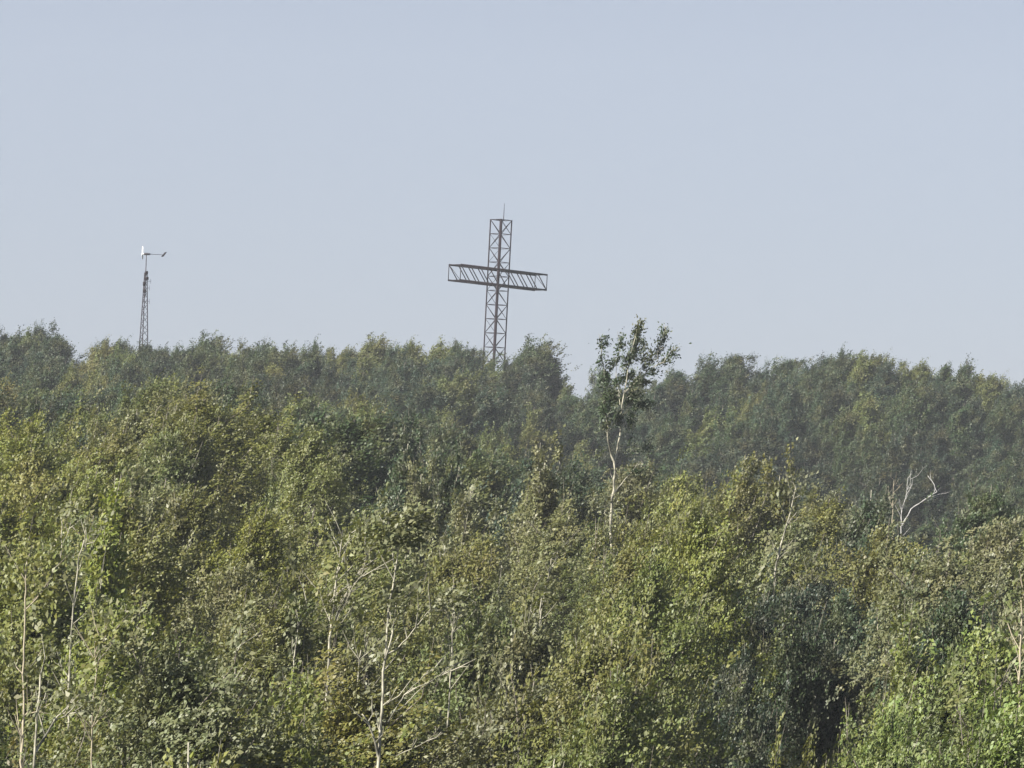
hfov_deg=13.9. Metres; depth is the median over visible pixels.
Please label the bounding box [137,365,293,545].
feathery birch
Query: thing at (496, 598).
slender aspen
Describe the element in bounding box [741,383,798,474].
ridge birch
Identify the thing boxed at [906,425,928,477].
ridge aspen
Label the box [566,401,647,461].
ridge birch
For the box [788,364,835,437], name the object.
ridge birch
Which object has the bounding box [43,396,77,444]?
ridge birch
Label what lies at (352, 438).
ridge birch
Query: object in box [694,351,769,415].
ridge birch
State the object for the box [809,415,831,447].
ridge aspen
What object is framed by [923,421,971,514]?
ridge birch
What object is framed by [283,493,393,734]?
twiggy birch
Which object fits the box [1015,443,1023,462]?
ridge aspen
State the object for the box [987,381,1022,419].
ridge birch
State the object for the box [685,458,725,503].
ridge birch
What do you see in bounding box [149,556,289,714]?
bushy birch
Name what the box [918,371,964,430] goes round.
ridge birch
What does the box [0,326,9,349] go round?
ridge aspen
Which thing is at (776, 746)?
feathery birch
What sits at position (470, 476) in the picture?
ridge birch
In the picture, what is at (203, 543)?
feathery birch
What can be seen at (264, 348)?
ridge birch
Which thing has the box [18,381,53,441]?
ridge aspen
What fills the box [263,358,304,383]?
ridge birch
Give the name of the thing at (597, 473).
ridge aspen
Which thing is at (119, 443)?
feathery birch
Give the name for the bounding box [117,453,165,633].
slender sapling
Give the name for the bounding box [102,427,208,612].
bushy birch
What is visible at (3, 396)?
ridge birch
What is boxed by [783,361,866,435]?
ridge birch
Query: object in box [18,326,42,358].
ridge birch
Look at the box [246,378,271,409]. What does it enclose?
ridge aspen
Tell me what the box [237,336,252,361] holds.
ridge aspen
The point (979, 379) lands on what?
ridge birch
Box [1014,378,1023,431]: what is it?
ridge birch
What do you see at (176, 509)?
slender aspen
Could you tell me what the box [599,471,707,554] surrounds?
bushy birch
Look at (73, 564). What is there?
slender sapling
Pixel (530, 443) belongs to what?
ridge birch
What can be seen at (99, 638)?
slender sapling
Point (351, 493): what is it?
feathery birch
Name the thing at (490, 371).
ridge birch
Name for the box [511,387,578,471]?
ridge birch
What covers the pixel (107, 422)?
ridge birch
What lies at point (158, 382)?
ridge birch
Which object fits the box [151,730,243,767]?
slender aspen
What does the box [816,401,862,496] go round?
ridge birch
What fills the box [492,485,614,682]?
feathery birch
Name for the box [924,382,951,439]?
ridge birch
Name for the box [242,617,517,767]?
feathery birch
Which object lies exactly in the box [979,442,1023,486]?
ridge birch
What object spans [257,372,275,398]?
ridge aspen
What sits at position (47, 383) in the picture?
ridge aspen
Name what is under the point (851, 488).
ridge birch
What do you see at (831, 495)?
bushy birch
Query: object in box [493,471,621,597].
bushy birch
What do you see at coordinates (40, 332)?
ridge birch
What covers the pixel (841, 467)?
ridge aspen
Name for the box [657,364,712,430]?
ridge birch
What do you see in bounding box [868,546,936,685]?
slender aspen
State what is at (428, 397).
ridge birch
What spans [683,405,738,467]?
ridge birch
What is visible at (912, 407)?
ridge birch
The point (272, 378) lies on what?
ridge birch
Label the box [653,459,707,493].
ridge birch
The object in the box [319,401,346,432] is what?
ridge birch
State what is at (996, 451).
ridge birch
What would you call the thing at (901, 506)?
dead tree
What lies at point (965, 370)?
ridge aspen
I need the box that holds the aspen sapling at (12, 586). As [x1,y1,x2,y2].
[0,518,82,767]
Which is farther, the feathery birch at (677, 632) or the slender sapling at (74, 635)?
the feathery birch at (677, 632)
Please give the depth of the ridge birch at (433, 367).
387.02 m
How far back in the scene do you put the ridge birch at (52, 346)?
408.39 m
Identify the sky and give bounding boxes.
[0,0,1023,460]
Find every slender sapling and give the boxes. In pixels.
[43,475,102,591]
[45,511,113,756]
[46,581,130,767]
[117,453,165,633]
[199,598,280,753]
[268,575,323,703]
[327,604,400,714]
[428,577,491,756]
[506,581,568,689]
[535,530,591,624]
[783,544,840,609]
[995,561,1023,711]
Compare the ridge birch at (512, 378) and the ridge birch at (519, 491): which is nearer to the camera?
the ridge birch at (519, 491)
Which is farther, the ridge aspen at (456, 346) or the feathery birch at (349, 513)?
the ridge aspen at (456, 346)
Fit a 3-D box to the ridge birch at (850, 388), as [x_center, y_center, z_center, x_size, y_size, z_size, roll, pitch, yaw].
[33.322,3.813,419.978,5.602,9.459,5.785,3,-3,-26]
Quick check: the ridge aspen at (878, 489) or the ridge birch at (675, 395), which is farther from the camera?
the ridge birch at (675, 395)
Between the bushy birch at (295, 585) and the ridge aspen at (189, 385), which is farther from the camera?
the ridge aspen at (189, 385)
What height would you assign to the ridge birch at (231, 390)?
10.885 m
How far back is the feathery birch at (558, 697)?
82.69 m
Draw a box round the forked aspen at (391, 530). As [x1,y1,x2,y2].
[314,482,498,767]
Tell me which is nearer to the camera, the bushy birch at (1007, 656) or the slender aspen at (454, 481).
the bushy birch at (1007, 656)
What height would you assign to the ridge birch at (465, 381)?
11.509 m
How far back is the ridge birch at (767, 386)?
409.50 m
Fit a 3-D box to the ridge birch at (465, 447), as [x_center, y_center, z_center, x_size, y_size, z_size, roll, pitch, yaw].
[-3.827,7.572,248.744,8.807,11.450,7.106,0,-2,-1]
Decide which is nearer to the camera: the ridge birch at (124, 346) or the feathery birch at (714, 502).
the feathery birch at (714, 502)
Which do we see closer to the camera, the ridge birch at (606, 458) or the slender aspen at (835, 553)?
the slender aspen at (835, 553)
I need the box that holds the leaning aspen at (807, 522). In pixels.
[748,466,823,595]
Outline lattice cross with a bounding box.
[448,203,547,371]
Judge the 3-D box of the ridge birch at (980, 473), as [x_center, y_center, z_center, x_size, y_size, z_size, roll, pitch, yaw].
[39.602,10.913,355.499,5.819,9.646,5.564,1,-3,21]
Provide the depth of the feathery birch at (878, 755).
65.89 m
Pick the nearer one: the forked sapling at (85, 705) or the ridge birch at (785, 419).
the forked sapling at (85, 705)
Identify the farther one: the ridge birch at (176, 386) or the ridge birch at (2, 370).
the ridge birch at (2, 370)
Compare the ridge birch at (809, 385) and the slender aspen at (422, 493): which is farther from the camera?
the ridge birch at (809, 385)
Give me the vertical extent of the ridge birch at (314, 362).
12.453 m
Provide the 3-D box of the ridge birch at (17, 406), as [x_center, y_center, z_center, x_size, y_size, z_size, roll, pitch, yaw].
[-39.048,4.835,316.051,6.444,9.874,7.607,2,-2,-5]
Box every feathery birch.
[0,403,80,473]
[0,417,103,496]
[0,509,50,550]
[0,691,108,767]
[0,712,68,767]
[12,743,39,767]
[21,445,180,576]
[28,483,231,736]
[34,489,187,638]
[43,434,150,546]
[45,425,103,469]
[48,404,150,503]
[48,568,340,767]
[130,395,268,558]
[136,374,231,443]
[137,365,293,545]
[139,489,233,612]
[146,462,243,647]
[167,482,314,638]
[184,575,390,722]
[201,524,300,626]
[205,380,354,544]
[231,455,350,559]
[237,422,376,576]
[239,559,432,723]
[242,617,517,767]
[255,452,372,527]
[260,504,456,754]
[267,481,402,573]
[309,573,453,767]
[382,526,452,690]
[412,598,545,760]
[481,639,721,767]
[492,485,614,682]
[513,537,627,675]
[545,629,594,687]
[551,481,756,729]
[552,516,757,752]
[552,748,635,767]
[559,542,758,767]
[632,446,806,767]
[678,470,757,520]
[757,482,853,558]
[757,552,840,742]
[767,711,846,767]
[821,518,1019,757]
[835,694,943,767]
[855,576,1023,720]
[855,693,996,767]
[870,537,1004,699]
[900,639,1022,767]
[933,662,1023,767]
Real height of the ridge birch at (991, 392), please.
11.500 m
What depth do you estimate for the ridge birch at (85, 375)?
358.75 m
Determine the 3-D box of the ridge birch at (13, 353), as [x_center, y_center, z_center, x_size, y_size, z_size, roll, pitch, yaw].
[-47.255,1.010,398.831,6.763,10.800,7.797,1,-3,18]
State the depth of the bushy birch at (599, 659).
83.71 m
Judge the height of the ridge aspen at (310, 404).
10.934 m
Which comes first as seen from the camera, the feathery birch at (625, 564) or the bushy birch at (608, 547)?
the feathery birch at (625, 564)
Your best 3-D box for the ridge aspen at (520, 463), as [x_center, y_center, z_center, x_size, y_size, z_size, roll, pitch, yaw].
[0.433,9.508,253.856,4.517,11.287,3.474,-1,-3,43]
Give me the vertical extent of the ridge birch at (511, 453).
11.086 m
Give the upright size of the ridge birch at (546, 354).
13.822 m
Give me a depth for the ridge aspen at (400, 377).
382.72 m
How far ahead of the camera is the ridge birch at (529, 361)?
425.56 m
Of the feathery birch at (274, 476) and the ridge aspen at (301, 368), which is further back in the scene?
the ridge aspen at (301, 368)
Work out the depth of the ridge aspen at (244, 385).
353.04 m
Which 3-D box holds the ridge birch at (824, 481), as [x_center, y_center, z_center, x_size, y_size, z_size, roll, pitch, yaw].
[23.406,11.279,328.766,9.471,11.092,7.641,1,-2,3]
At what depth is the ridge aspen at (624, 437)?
380.65 m
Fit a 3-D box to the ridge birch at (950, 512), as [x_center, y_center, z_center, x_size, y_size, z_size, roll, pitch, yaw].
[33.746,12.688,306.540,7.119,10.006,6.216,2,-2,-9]
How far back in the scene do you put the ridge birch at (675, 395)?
416.67 m
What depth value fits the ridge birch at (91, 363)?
404.30 m
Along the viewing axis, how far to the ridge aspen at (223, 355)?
429.88 m
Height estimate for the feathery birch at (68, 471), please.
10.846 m
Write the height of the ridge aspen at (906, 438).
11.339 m
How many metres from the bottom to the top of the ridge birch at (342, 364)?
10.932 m
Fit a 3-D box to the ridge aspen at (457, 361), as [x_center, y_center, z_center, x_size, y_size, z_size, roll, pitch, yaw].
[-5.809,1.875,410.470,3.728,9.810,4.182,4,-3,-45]
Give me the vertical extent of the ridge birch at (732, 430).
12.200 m
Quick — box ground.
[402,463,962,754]
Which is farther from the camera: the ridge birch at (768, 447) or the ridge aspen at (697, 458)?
the ridge birch at (768, 447)
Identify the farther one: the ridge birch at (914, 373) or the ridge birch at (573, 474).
the ridge birch at (914, 373)
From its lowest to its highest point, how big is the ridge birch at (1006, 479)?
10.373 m
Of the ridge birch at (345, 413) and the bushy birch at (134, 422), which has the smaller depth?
the bushy birch at (134, 422)
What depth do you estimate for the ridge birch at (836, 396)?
399.89 m
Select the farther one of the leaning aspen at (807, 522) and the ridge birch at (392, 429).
the ridge birch at (392, 429)
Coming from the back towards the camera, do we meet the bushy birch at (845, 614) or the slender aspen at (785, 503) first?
the slender aspen at (785, 503)
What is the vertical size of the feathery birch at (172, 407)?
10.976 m
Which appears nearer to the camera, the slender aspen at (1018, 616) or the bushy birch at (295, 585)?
the slender aspen at (1018, 616)
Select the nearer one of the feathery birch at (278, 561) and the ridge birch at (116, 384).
the feathery birch at (278, 561)
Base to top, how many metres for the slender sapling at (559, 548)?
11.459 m
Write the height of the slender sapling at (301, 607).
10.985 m
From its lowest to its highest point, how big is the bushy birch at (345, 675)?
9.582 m
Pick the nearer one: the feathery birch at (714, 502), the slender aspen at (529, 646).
the slender aspen at (529, 646)
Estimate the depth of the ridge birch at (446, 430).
292.68 m
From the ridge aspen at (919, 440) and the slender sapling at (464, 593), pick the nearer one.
the slender sapling at (464, 593)
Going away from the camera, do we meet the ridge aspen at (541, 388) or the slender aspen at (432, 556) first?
the slender aspen at (432, 556)
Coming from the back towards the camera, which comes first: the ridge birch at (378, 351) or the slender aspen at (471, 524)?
the ridge birch at (378, 351)
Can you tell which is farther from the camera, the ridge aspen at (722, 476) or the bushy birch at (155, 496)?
the ridge aspen at (722, 476)
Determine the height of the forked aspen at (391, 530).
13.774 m
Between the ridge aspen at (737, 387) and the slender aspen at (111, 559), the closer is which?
the slender aspen at (111, 559)
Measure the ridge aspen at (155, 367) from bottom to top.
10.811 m
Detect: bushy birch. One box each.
[0,439,70,469]
[0,440,148,553]
[0,488,37,554]
[0,506,151,759]
[1,570,205,766]
[19,672,155,767]
[47,665,347,767]
[58,627,246,762]
[68,388,160,470]
[101,463,212,645]
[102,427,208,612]
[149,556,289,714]
[205,543,407,616]
[234,662,415,767]
[267,623,408,767]
[384,580,554,767]
[407,527,566,685]
[417,657,565,767]
[469,597,742,767]
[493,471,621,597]
[500,657,675,767]
[508,519,623,617]
[513,517,618,678]
[553,493,709,677]
[580,459,661,553]
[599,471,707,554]
[663,476,707,543]
[665,451,816,597]
[668,640,791,767]
[698,703,791,767]
[708,576,774,705]
[720,590,824,765]
[724,517,862,625]
[737,601,856,767]
[738,551,789,625]
[758,583,852,746]
[782,520,966,693]
[793,483,907,557]
[801,622,874,767]
[806,578,895,758]
[808,590,1023,767]
[846,546,868,700]
[863,607,1002,767]
[864,557,998,738]
[877,650,1023,767]
[904,512,1023,631]
[920,607,1023,690]
[921,472,1023,571]
[991,534,1023,634]
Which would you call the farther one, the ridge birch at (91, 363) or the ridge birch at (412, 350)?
the ridge birch at (412, 350)
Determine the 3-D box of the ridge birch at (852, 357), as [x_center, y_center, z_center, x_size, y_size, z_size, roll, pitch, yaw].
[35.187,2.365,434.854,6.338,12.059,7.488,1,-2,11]
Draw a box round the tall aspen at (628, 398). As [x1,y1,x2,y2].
[588,314,691,554]
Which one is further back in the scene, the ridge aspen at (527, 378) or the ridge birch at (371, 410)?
the ridge aspen at (527, 378)
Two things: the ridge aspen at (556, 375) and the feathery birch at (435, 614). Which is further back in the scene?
the ridge aspen at (556, 375)
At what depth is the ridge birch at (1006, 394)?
406.63 m
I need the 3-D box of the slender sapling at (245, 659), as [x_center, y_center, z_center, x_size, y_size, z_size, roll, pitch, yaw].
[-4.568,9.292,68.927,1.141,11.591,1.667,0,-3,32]
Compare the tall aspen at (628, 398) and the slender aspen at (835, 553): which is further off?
the tall aspen at (628, 398)
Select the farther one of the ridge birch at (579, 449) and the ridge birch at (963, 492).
the ridge birch at (579, 449)
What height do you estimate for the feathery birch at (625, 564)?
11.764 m
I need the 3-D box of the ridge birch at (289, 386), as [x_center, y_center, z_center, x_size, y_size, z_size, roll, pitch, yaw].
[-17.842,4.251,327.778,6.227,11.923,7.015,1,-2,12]
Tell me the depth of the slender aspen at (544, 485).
149.77 m
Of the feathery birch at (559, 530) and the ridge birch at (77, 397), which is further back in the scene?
the ridge birch at (77, 397)
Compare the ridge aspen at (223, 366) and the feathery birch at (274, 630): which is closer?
the feathery birch at (274, 630)
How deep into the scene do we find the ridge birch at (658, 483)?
209.00 m
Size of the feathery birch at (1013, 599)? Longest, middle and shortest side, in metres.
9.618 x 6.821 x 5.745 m
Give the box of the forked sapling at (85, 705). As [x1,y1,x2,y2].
[14,604,116,767]
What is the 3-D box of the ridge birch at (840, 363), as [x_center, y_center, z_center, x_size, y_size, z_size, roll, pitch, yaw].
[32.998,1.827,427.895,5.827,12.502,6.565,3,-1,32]
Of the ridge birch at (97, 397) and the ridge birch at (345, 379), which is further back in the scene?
the ridge birch at (345, 379)
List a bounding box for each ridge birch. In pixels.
[0,337,35,389]
[0,353,21,402]
[0,372,27,428]
[0,384,33,439]
[0,400,17,442]
[3,355,62,401]
[6,349,63,389]
[10,391,25,423]
[13,388,112,432]
[17,384,68,420]
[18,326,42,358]
[19,317,57,344]
[23,330,96,378]
[24,389,57,416]
[38,389,113,470]
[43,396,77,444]
[44,381,107,419]
[48,382,113,415]
[51,360,87,395]
[55,368,91,392]
[56,367,224,439]
[59,413,122,442]
[68,368,118,399]
[74,337,116,384]
[75,335,142,372]
[86,380,137,412]
[88,340,142,382]
[95,351,141,387]
[95,373,147,397]
[98,359,152,391]
[103,379,141,430]
[132,340,151,358]
[132,341,182,381]
[136,373,150,386]
[145,372,194,391]
[154,371,194,399]
[161,340,185,377]
[164,338,224,391]
[174,329,245,366]
[177,376,291,432]
[207,375,268,500]
[221,340,296,380]
[222,342,279,388]
[231,341,308,372]
[238,374,284,396]
[252,391,287,422]
[260,363,316,418]
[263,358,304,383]
[278,340,321,391]
[289,406,448,531]
[290,368,314,400]
[298,334,336,386]
[307,361,342,397]
[309,392,353,417]
[310,379,346,413]
[319,346,335,367]
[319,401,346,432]
[324,343,373,384]
[325,394,402,439]
[332,368,380,412]
[332,388,371,419]
[333,403,355,425]
[337,367,382,399]
[342,332,399,378]
[347,402,389,439]
[365,402,430,509]
[368,354,417,399]
[368,390,410,424]
[370,342,414,398]
[376,335,426,388]
[376,353,469,409]
[381,375,469,423]
[388,371,476,432]
[389,409,431,440]
[392,412,426,468]
[409,403,443,433]
[411,423,442,469]
[414,455,492,506]
[418,335,462,363]
[420,418,516,471]
[428,347,506,385]
[429,416,463,449]
[430,449,520,581]
[436,405,471,435]
[438,341,497,383]
[452,367,482,427]
[454,382,514,442]
[454,436,521,530]
[470,371,514,396]
[470,421,523,460]
[473,446,613,585]
[474,438,534,470]
[479,346,570,403]
[481,448,518,469]
[485,332,582,395]
[489,376,522,439]
[495,445,542,492]
[496,367,546,398]
[504,471,528,531]
[509,382,547,438]
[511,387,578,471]
[517,428,586,471]
[525,385,549,402]
[536,396,576,458]
[552,392,636,479]
[553,389,599,466]
[559,457,591,478]
[563,439,595,470]
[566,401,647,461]
[583,363,616,398]
[585,382,607,451]
[592,432,637,479]
[596,453,653,497]
[604,452,676,527]
[628,411,690,459]
[629,377,681,430]
[630,400,664,457]
[636,379,710,446]
[639,410,690,472]
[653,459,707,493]
[655,470,677,483]
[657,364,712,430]
[663,449,703,482]
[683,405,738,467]
[684,406,764,463]
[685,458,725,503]
[689,443,761,484]
[689,481,715,503]
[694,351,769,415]
[696,355,725,402]
[702,432,778,495]
[703,420,804,495]
[709,464,763,497]
[728,389,765,426]
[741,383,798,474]
[751,355,809,390]
[752,371,784,403]
[759,371,803,464]
[759,458,868,519]
[776,423,836,497]
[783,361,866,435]
[786,386,836,464]
[786,485,824,527]
[788,361,813,426]
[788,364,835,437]
[789,380,870,445]
[790,350,849,379]
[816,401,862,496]
[822,341,851,386]
[826,419,903,503]
[836,388,902,482]
[837,347,888,394]
[839,377,867,415]
[841,467,921,541]
[846,350,869,371]
[847,427,891,474]
[848,348,922,395]
[857,359,902,416]
[859,484,912,562]
[876,376,950,460]
[894,356,939,391]
[894,450,951,552]
[894,450,970,525]
[896,359,913,385]
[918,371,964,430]
[920,371,940,389]
[920,477,1004,553]
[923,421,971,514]
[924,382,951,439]
[930,491,982,558]
[944,370,985,417]
[946,392,989,484]
[949,457,1003,493]
[951,500,1023,549]
[967,434,1018,476]
[969,369,1013,445]
[969,372,1014,454]
[977,394,1023,453]
[978,384,1023,455]
[978,460,1023,501]
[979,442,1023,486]
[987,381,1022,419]
[1001,478,1023,512]
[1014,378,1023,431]
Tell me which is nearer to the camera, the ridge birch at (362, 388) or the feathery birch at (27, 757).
the feathery birch at (27, 757)
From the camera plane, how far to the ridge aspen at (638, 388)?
432.63 m
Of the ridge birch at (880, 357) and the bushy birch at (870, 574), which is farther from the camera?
the ridge birch at (880, 357)
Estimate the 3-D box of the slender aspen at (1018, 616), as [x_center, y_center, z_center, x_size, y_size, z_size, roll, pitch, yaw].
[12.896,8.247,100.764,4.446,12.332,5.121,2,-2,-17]
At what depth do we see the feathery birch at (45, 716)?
69.67 m
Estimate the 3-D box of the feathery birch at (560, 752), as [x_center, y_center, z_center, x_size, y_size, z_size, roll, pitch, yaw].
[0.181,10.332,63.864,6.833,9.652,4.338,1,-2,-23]
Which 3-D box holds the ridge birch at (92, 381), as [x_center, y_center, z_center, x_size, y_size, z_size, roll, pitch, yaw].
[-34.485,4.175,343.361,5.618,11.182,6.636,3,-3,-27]
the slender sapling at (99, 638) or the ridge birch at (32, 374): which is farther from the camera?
the ridge birch at (32, 374)
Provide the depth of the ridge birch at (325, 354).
437.64 m
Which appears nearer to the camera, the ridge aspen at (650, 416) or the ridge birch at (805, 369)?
the ridge aspen at (650, 416)
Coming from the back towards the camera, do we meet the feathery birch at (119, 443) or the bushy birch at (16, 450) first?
the bushy birch at (16, 450)
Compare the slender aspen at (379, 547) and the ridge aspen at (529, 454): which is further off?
the ridge aspen at (529, 454)
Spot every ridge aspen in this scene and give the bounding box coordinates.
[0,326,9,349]
[2,325,29,346]
[16,380,37,402]
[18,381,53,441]
[35,366,59,397]
[54,356,71,387]
[65,414,100,467]
[87,339,101,359]
[135,338,152,362]
[142,351,166,382]
[174,347,190,362]
[178,368,196,396]
[213,390,236,425]
[215,346,232,368]
[218,353,230,379]
[223,349,242,383]
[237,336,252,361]
[240,383,254,395]
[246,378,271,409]
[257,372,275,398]
[261,335,277,359]
[281,392,306,439]
[285,401,335,447]
[289,361,312,398]
[294,420,329,453]
[298,386,318,420]
[343,352,358,378]
[351,366,373,391]
[356,354,376,383]
[379,353,417,411]
[447,337,462,358]
[448,357,465,381]
[450,361,475,405]
[482,353,495,380]
[491,387,509,432]
[497,409,521,445]
[504,425,527,461]
[515,453,533,478]
[517,364,536,394]
[518,401,542,440]
[519,446,537,464]
[533,376,548,398]
[550,358,566,406]
[555,380,574,404]
[573,457,592,477]
[578,454,600,473]
[586,458,609,493]
[611,387,631,436]
[612,425,634,463]
[626,366,648,434]
[633,390,664,460]
[636,455,650,469]
[637,380,669,419]
[641,440,659,474]
[676,382,703,458]
[690,450,706,472]
[695,351,718,425]
[711,393,729,431]
[715,470,729,496]
[724,361,750,422]
[730,451,743,480]
[739,367,770,412]
[740,371,760,412]
[762,408,781,482]
[798,452,829,495]
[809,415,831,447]
[829,446,850,505]
[854,354,874,397]
[866,467,897,528]
[879,431,910,501]
[894,417,918,520]
[899,443,928,530]
[903,519,934,562]
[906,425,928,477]
[934,360,955,383]
[937,388,954,436]
[942,404,974,490]
[955,353,977,395]
[1013,422,1023,453]
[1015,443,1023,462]
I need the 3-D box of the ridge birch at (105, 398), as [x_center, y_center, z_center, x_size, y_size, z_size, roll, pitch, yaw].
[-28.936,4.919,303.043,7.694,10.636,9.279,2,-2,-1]
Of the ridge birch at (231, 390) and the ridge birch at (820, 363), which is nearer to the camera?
the ridge birch at (231, 390)
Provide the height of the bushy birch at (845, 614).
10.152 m
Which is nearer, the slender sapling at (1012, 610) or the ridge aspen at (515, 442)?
the slender sapling at (1012, 610)
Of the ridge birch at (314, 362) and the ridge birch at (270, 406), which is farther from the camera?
the ridge birch at (314, 362)
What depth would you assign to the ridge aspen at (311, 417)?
226.01 m
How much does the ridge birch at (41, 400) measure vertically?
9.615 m
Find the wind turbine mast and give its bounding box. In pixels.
[139,246,166,345]
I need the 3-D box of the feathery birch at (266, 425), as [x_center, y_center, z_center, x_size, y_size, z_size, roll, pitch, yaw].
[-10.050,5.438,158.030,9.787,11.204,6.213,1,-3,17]
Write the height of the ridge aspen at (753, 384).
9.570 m
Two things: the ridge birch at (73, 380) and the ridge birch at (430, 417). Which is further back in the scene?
the ridge birch at (73, 380)
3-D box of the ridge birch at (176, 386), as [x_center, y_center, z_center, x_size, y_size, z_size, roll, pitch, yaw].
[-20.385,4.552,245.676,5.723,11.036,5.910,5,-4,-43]
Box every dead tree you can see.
[887,471,902,536]
[897,469,947,559]
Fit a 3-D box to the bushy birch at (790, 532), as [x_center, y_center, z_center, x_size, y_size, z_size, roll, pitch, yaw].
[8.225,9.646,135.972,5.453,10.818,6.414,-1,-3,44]
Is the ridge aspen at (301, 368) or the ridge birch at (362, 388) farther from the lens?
the ridge aspen at (301, 368)
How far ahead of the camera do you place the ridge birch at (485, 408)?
354.15 m
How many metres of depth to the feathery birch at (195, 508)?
124.84 m
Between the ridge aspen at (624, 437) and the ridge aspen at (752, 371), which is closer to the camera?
the ridge aspen at (624, 437)
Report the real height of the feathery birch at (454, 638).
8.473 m
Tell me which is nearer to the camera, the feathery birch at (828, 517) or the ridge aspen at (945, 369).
the feathery birch at (828, 517)
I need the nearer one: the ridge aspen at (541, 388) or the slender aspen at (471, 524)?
the slender aspen at (471, 524)
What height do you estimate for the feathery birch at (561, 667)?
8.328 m
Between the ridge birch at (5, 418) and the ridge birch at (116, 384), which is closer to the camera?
the ridge birch at (5, 418)
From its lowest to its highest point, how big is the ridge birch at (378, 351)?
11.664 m
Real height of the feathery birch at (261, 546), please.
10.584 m
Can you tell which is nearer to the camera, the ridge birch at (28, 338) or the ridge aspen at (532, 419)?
the ridge aspen at (532, 419)
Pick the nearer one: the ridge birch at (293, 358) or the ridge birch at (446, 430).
the ridge birch at (446, 430)
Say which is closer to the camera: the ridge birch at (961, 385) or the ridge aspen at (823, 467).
the ridge aspen at (823, 467)
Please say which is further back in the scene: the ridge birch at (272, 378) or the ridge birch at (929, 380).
the ridge birch at (929, 380)
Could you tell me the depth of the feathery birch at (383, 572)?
110.09 m
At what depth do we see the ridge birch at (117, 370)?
367.13 m
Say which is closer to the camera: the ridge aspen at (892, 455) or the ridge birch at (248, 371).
the ridge aspen at (892, 455)
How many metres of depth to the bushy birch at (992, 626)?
81.99 m
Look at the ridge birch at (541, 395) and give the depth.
403.04 m
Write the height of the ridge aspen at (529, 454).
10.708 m
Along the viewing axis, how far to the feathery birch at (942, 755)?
58.69 m
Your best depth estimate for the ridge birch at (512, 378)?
421.11 m
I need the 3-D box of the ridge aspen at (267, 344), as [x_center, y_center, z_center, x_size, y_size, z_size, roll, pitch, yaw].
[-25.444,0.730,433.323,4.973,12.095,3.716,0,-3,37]
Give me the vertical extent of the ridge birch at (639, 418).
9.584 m
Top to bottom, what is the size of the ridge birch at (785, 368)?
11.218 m
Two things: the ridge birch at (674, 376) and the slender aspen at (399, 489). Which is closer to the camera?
the slender aspen at (399, 489)
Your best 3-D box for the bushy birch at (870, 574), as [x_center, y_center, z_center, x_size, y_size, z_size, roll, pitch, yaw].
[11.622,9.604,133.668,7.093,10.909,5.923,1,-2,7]
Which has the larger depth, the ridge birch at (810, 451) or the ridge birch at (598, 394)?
the ridge birch at (598, 394)
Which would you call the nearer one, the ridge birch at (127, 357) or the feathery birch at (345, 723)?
the feathery birch at (345, 723)
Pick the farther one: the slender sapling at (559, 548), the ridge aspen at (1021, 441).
the ridge aspen at (1021, 441)
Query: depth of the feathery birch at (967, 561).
118.30 m
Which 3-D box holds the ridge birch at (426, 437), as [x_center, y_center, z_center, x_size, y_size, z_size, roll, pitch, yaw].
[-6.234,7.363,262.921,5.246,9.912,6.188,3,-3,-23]
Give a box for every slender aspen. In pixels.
[0,535,78,748]
[0,670,15,742]
[1,717,32,767]
[42,472,163,717]
[62,485,221,655]
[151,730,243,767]
[209,449,269,553]
[298,655,343,738]
[298,737,364,767]
[322,520,416,583]
[354,408,434,573]
[388,439,452,577]
[408,476,518,603]
[412,430,501,571]
[413,545,450,631]
[429,594,563,764]
[481,573,547,680]
[489,423,594,631]
[514,754,564,767]
[730,437,815,588]
[811,535,862,612]
[818,486,930,569]
[834,599,950,767]
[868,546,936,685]
[1001,593,1023,649]
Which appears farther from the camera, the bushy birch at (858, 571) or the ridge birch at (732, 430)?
the ridge birch at (732, 430)
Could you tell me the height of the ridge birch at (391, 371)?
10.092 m
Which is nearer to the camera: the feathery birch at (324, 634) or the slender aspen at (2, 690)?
the slender aspen at (2, 690)
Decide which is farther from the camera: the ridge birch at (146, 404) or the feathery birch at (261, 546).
the ridge birch at (146, 404)
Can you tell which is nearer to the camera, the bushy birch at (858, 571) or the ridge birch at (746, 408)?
the bushy birch at (858, 571)

